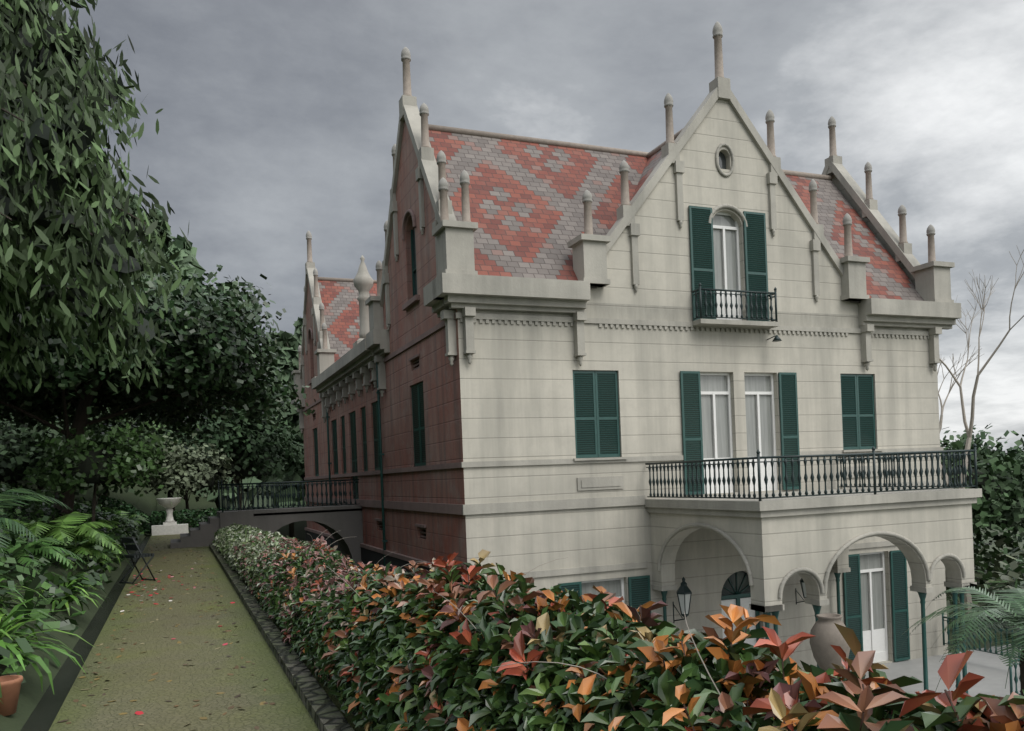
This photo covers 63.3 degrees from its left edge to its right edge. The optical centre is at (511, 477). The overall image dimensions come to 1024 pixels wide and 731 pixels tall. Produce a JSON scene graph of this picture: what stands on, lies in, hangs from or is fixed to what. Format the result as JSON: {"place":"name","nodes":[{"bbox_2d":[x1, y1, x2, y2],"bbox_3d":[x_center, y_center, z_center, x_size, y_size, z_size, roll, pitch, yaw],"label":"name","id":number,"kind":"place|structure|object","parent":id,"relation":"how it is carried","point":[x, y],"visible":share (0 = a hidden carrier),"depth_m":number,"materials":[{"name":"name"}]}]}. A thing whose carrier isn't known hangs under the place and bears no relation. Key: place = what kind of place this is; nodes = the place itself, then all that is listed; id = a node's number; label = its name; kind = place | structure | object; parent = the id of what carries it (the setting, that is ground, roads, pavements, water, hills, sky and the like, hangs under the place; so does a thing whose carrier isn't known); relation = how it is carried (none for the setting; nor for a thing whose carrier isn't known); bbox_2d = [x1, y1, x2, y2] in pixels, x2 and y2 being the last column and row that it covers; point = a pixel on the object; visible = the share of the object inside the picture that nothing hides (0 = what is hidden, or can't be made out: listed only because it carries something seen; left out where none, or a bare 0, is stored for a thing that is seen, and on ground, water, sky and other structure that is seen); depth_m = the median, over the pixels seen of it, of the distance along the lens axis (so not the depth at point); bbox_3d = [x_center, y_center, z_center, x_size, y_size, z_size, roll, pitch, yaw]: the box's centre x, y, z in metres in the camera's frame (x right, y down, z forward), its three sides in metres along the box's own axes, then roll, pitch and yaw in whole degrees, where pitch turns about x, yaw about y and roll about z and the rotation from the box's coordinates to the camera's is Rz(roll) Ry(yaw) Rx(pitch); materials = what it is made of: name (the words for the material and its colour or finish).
{"place":"outdoors","nodes":[
{"label":"outdoors","id":0,"kind":"place"},
{"bbox_2d":[0,424,62,480],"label":"shade tree","id":1,"kind":"object","parent":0,"point":[9,472],"visible":0.11,"depth_m":33.84,"materials":[{"name":"green plant"}]},
{"bbox_2d":[60,449,127,483],"bbox_3d":[-11.189,-0.292,22.385,1.785,0.901,1.936,-2,0,-22],"label":"bush","id":2,"kind":"object","parent":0,"point":[85,466],"visible":0.31,"depth_m":21.63,"materials":[{"name":"green plant"}]},
{"bbox_2d":[115,417,154,459],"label":"shade tree","id":3,"kind":"object","parent":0,"point":[130,428],"visible":0.02,"depth_m":40.42,"materials":[{"name":"green plant"}]},
{"bbox_2d":[136,414,215,473],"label":"shade tree","id":4,"kind":"object","parent":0,"point":[160,423],"visible":0.01,"depth_m":43.08,"materials":[{"name":"plant"}]},
{"bbox_2d":[166,458,214,487],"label":"bush","id":5,"kind":"object","parent":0,"point":[211,484],"visible":0.23,"depth_m":41.48,"materials":[{"name":"plant"}]},
{"bbox_2d":[49,534,364,730],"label":"garden path","id":6,"kind":"structure","parent":0,"point":[133,668],"depth_m":9.20,"materials":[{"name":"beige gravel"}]},
{"bbox_2d":[119,537,155,583],"bbox_3d":[-8.101,1.777,17.929,0.480,0.995,0.575,-2,0,33],"label":"folding chair","id":7,"kind":"object","parent":6,"relation":"on","point":[127,547],"visible":0.99,"depth_m":17.85,"materials":[{"name":"black metal"}]},
{"bbox_2d":[58,538,274,729],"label":"fallen leaves","id":8,"kind":"object","parent":6,"relation":"on","point":[230,707],"visible":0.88,"depth_m":9.82,"materials":[{"name":"red plant"}]},
{"bbox_2d":[152,497,188,535],"bbox_3d":[-15.265,1.791,37.047,1.500,1.720,1.060,-2,0,-22],"label":"urn planter","id":9,"kind":"object","parent":6,"relation":"on","point":[170,526],"visible":0.99,"depth_m":36.75,"materials":[{"name":"white stone"}]},
{"bbox_2d":[120,568,234,714],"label":"fallen petals","id":10,"kind":"object","parent":6,"relation":"on","point":[138,712],"visible":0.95,"depth_m":15.53,"materials":[{"name":"plant"}]},
{"bbox_2d":[113,190,305,537],"bbox_3d":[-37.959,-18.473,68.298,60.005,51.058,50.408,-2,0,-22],"label":"tree","id":11,"kind":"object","parent":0,"point":[290,357],"depth_m":59.52,"materials":[{"name":"green plant"}]},
{"bbox_2d":[217,430,271,476],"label":"bush","id":12,"kind":"object","parent":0,"point":[243,472],"visible":0.27,"depth_m":44.66,"materials":[{"name":"green plant"}]},
{"bbox_2d":[0,471,1023,730],"bbox_3d":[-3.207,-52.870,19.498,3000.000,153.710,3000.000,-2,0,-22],"label":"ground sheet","id":13,"kind":"object","parent":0,"point":[30,693],"visible":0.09,"depth_m":15.77,"materials":[{"name":"green plant"}]},
{"bbox_2d":[0,675,22,715],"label":"flower pot","id":14,"kind":"object","parent":13,"relation":"on","point":[10,688],"visible":0.94,"depth_m":7.34,"materials":[{"name":"orange ceramic"}]},
{"bbox_2d":[0,481,144,697],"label":"fern plants","id":15,"kind":"object","parent":13,"relation":"on","point":[39,580],"visible":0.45,"depth_m":13.58,"materials":[{"name":"green plant"}]},
{"bbox_2d":[21,537,149,730],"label":"path gutter","id":16,"kind":"object","parent":13,"relation":"on","point":[43,715],"visible":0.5,"depth_m":9.84,"materials":[{"name":"grey concrete"}]},
{"bbox_2d":[19,417,177,502],"bbox_3d":[-10.978,-0.479,22.228,3.774,2.243,5.299,-2,0,-22],"label":"small tree crown","id":17,"kind":"object","parent":13,"relation":"on","point":[132,466],"visible":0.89,"depth_m":21.61},
{"bbox_2d":[97,495,231,533],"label":"hedge plants","id":18,"kind":"object","parent":13,"relation":"on","point":[125,506],"visible":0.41,"depth_m":38.58,"materials":[{"name":"green plant"}]},
{"bbox_2d":[137,433,241,501],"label":"olive crown","id":19,"kind":"object","parent":13,"relation":"on","point":[208,469],"visible":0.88,"depth_m":40.47},
{"bbox_2d":[170,505,362,568],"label":"garden bridge","id":20,"kind":"structure","parent":13,"relation":"on","point":[345,521],"depth_m":29.45,"materials":[{"name":"concrete"}]},
{"bbox_2d":[209,544,353,730],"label":"path kerb","id":21,"kind":"structure","parent":13,"relation":"on","point":[323,710],"depth_m":8.49,"materials":[{"name":"grey stone"}]},
{"bbox_2d":[302,120,467,569],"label":"pink villa walls","id":22,"kind":"structure","parent":13,"relation":"on","point":[436,373],"depth_m":23.77,"materials":[{"name":"brick"}]},
{"bbox_2d":[303,209,463,569],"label":"wall molding","id":23,"kind":"structure","parent":22,"relation":"attached to","point":[433,507],"depth_m":23.83,"materials":[{"name":"stone"}]},
{"bbox_2d":[0,488,1023,700],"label":"palm fronds","id":24,"kind":"object","parent":13,"relation":"on","point":[88,533],"visible":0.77,"depth_m":12.16,"materials":[{"name":"green plant"}]},
{"bbox_2d":[0,82,1023,695],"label":"tree branches","id":25,"kind":"object","parent":13,"relation":"on","point":[80,422],"visible":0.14,"depth_m":25.45,"materials":[{"name":"brown plant"}]},
{"bbox_2d":[0,209,144,393],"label":"tree foliage","id":26,"kind":"object","parent":25,"relation":"attached to","point":[52,339],"visible":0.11,"depth_m":19.13,"materials":[{"name":"green plant"}]},
{"bbox_2d":[0,406,149,496],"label":"tree foliage","id":27,"kind":"object","parent":25,"relation":"attached to","point":[19,453],"visible":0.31,"depth_m":32.88,"materials":[{"name":"plant"}]},
{"bbox_2d":[0,0,205,392],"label":"tree foliage","id":28,"kind":"object","parent":25,"relation":"attached to","point":[46,152],"visible":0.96,"depth_m":12.82,"materials":[{"name":"green plant"}]},
{"bbox_2d":[49,407,201,465],"bbox_3d":[-19.687,-2.144,41.359,8.857,4.808,9.573,-2,0,-22],"label":"tree foliage","id":29,"kind":"object","parent":25,"relation":"attached to","point":[158,441],"visible":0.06,"depth_m":39.07,"materials":[{"name":"plant"}]},
{"bbox_2d":[0,248,315,448],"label":"tree","id":30,"kind":"object","parent":25,"relation":"attached to","point":[212,347],"visible":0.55,"depth_m":23.94,"materials":[{"name":"green plant"}]},
{"bbox_2d":[126,398,294,474],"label":"tree","id":31,"kind":"object","parent":25,"relation":"attached to","point":[212,427],"visible":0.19,"depth_m":43.14,"materials":[{"name":"green plant"}]},
{"bbox_2d":[198,398,304,490],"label":"tree","id":32,"kind":"object","parent":25,"relation":"attached to","point":[292,451],"visible":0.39,"depth_m":44.56,"materials":[{"name":"green plant"}]},
{"bbox_2d":[212,523,1023,730],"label":"hedge","id":33,"kind":"object","parent":13,"relation":"on","point":[386,670],"depth_m":3.75,"materials":[{"name":"green plant"}]},
{"bbox_2d":[262,531,719,693],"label":"plant stems","id":34,"kind":"object","parent":33,"relation":"in","point":[521,662],"visible":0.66,"depth_m":3.28,"materials":[{"name":"brown plant"}]},
{"bbox_2d":[291,77,981,677],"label":"stone trim","id":35,"kind":"structure","parent":13,"relation":"on","point":[463,285],"depth_m":21.37,"materials":[{"name":"beige stone"}]},
{"bbox_2d":[217,283,977,622],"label":"villa iron railings","id":36,"kind":"object","parent":35,"relation":"on","point":[859,475],"visible":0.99,"depth_m":19.53,"materials":[{"name":"black metal"}]},
{"bbox_2d":[298,35,935,369],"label":"villa pinnacle shafts","id":37,"kind":"object","parent":35,"relation":"on","point":[671,136],"visible":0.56,"depth_m":23.62,"materials":[{"name":"beige stone"}]},
{"bbox_2d":[298,21,934,351],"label":"finials","id":38,"kind":"object","parent":37,"relation":"on","point":[587,194],"visible":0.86,"depth_m":22.95,"materials":[{"name":"beige stone"}]},
{"bbox_2d":[678,583,806,613],"bbox_3d":[6.208,3.146,21.897,4.339,0.525,0.328,-2,0,-23],"label":"lantern","id":39,"kind":"object","parent":35,"relation":"attached to","point":[687,601],"visible":0.6,"depth_m":21.02,"materials":[{"name":"grey"}]},
{"bbox_2d":[809,613,849,670],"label":"porch clay pots","id":40,"kind":"object","parent":35,"relation":"on","point":[825,632],"visible":0.5,"depth_m":16.73,"materials":[{"name":"beige ceramic"}]},
{"bbox_2d":[937,245,1023,617],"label":"bare tree","id":41,"kind":"object","parent":13,"relation":"on","point":[968,596],"visible":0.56,"depth_m":32.22,"materials":[{"name":"grey plant"}]},
{"bbox_2d":[940,424,1023,541],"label":"tree","id":42,"kind":"object","parent":13,"relation":"on","point":[982,435],"visible":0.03,"depth_m":47.41,"materials":[{"name":"plant"}]},
{"bbox_2d":[940,427,1023,558],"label":"tree","id":43,"kind":"object","parent":13,"relation":"on","point":[1012,513],"visible":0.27,"depth_m":35.05,"materials":[{"name":"green plant"}]},
{"bbox_2d":[945,529,1023,649],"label":"shrubs","id":44,"kind":"object","parent":13,"relation":"on","point":[997,572],"visible":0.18,"depth_m":32.64,"materials":[{"name":"green plant"}]},
{"bbox_2d":[305,152,750,599],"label":"windows","id":45,"kind":"structure","parent":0,"point":[368,555],"depth_m":24.28,"materials":[{"name":"glass"}]},
{"bbox_2d":[40,0,1023,463],"label":"sky","id":46,"kind":"structure","parent":0,"point":[278,120],"materials":[{"name":"grey"}]},
{"bbox_2d":[457,99,974,670],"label":"villa front walls","id":47,"kind":"structure","parent":0,"point":[517,399],"depth_m":21.43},
{"bbox_2d":[318,130,923,361],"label":"roof","id":48,"kind":"structure","parent":47,"relation":"on","point":[526,207],"depth_m":23.32,"materials":[{"name":"red tile"}]},
{"bbox_2d":[313,205,1022,694],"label":"green villa joinery","id":49,"kind":"object","parent":47,"relation":"attached to","point":[737,595],"visible":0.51,"depth_m":22.80,"materials":[{"name":"green wood"}]},
{"bbox_2d":[314,208,907,659],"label":"window shutters","id":50,"kind":"object","parent":49,"relation":"in","point":[606,382],"visible":0.73,"depth_m":22.70,"materials":[{"name":"green wood"}]},
{"bbox_2d":[581,212,887,662],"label":"window frames","id":51,"kind":"structure","parent":47,"relation":"in","point":[876,640],"depth_m":22.74,"materials":[{"name":"white wood"}]},
{"bbox_2d":[582,215,883,630],"bbox_3d":[6.173,-0.813,22.714,10.140,12.840,0.015,-2,0,-22],"label":"villa door glass","id":52,"kind":"object","parent":51,"relation":"in","point":[752,384],"visible":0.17,"depth_m":22.73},
{"bbox_2d":[850,644,1020,696],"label":"terrace floor","id":53,"kind":"structure","parent":0,"point":[991,668],"depth_m":22.99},
{"bbox_2d":[941,466,1010,524],"bbox_3d":[20.553,0.815,38.050,4.850,2.638,4.585,-2,0,-22],"label":"shade tree","id":54,"kind":"object","parent":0,"point":[988,496],"visible":0.01,"depth_m":36.18,"materials":[{"name":"green plant"}]}
]}

